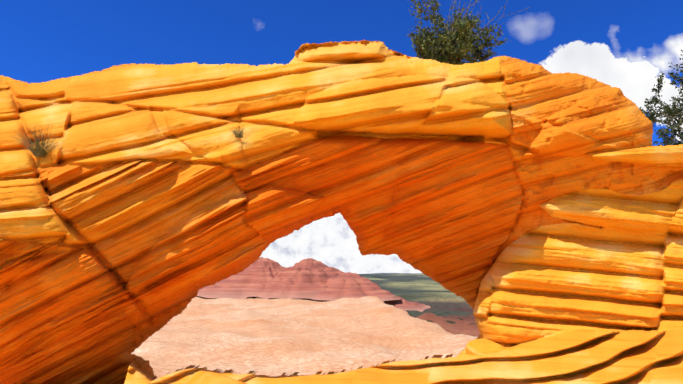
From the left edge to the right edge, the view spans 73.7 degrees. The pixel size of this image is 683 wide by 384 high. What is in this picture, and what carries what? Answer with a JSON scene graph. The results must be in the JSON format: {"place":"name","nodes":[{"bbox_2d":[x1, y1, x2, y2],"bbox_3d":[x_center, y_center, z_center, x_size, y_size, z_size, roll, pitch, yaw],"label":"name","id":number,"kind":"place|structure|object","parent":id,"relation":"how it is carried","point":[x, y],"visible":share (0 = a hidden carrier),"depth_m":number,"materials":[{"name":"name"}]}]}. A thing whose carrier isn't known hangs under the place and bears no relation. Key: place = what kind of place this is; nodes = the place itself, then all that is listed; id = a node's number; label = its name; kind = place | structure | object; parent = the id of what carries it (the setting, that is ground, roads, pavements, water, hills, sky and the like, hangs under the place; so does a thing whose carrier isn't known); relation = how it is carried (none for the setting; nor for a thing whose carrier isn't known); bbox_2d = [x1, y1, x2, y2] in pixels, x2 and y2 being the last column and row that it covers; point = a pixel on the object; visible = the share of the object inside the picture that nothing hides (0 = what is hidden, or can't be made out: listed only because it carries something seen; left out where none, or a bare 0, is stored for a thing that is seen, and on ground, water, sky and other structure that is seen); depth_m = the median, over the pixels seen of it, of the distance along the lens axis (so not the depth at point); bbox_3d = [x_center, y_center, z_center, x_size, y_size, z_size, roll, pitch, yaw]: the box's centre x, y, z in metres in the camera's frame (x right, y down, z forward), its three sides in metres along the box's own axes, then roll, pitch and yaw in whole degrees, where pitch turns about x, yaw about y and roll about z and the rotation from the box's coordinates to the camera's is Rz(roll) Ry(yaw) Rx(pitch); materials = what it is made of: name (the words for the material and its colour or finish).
{"place":"outdoors","nodes":[
{"label":"outdoors","id":0,"kind":"place"},
{"bbox_2d":[132,273,479,379],"bbox_3d":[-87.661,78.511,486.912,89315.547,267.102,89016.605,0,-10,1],"label":"ground","id":1,"kind":"structure","parent":0,"point":[269,337],"depth_m":174.03,"materials":[{"name":"sand"}]},
{"bbox_2d":[197,257,284,298],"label":"butte","id":2,"kind":"object","parent":1,"relation":"on","point":[255,278],"visible":0.58,"depth_m":424.82,"materials":[{"name":"stone"}]},
{"bbox_2d":[251,258,343,301],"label":"butte","id":3,"kind":"object","parent":1,"relation":"on","point":[308,278],"visible":0.71,"depth_m":407.63,"materials":[{"name":"stone"}]},
{"bbox_2d":[299,272,399,300],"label":"butte","id":4,"kind":"object","parent":1,"relation":"on","point":[348,285],"visible":0.77,"depth_m":389.83,"materials":[{"name":"stone"}]},
{"bbox_2d":[383,296,430,311],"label":"rock","id":5,"kind":"object","parent":1,"relation":"on","point":[403,304],"visible":0.23,"depth_m":385.00,"materials":[{"name":"stone"}]},
{"bbox_2d":[639,50,682,145],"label":"tree","id":6,"kind":"object","parent":1,"relation":"on","point":[675,112],"visible":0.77,"depth_m":13.42,"materials":[{"name":"green plant"}]},
{"bbox_2d":[0,40,682,383],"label":"arch rock","id":7,"kind":"object","parent":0,"point":[531,214],"visible":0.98,"depth_m":6.47,"materials":[{"name":"stone"}]},
{"bbox_2d":[12,124,64,156],"bbox_3d":[-4.490,-0.807,6.636,0.910,0.524,0.444,0,-10,1],"label":"grass tuft","id":8,"kind":"object","parent":7,"relation":"on","point":[38,150],"visible":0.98,"depth_m":6.73,"materials":[{"name":"plant"}]},
{"bbox_2d":[184,371,246,383],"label":"boulder","id":9,"kind":"object","parent":7,"relation":"on","point":[203,377],"visible":1,"depth_m":5.68,"materials":[{"name":"stone"}]},
{"bbox_2d":[229,124,245,137],"bbox_3d":[-1.456,-0.879,6.385,0.297,0.208,0.220,0,-10,1],"label":"grass tuft","id":10,"kind":"object","parent":7,"relation":"on","point":[240,134],"visible":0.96,"depth_m":6.41,"materials":[{"name":"plant"}]},
{"bbox_2d":[407,0,528,64],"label":"shrub","id":11,"kind":"object","parent":7,"relation":"on","point":[444,44],"visible":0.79,"depth_m":8.14,"materials":[{"name":"green plant"}]},
{"bbox_2d":[466,339,506,360],"bbox_3d":[1.862,2.092,5.882,0.459,0.284,0.574,-2,-1,-15],"label":"boulder","id":12,"kind":"object","parent":7,"relation":"on","point":[480,347],"visible":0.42,"depth_m":5.78,"materials":[{"name":"stone"}]},
{"bbox_2d":[0,0,682,273],"label":"sky","id":13,"kind":"structure","parent":0,"point":[624,45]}
]}

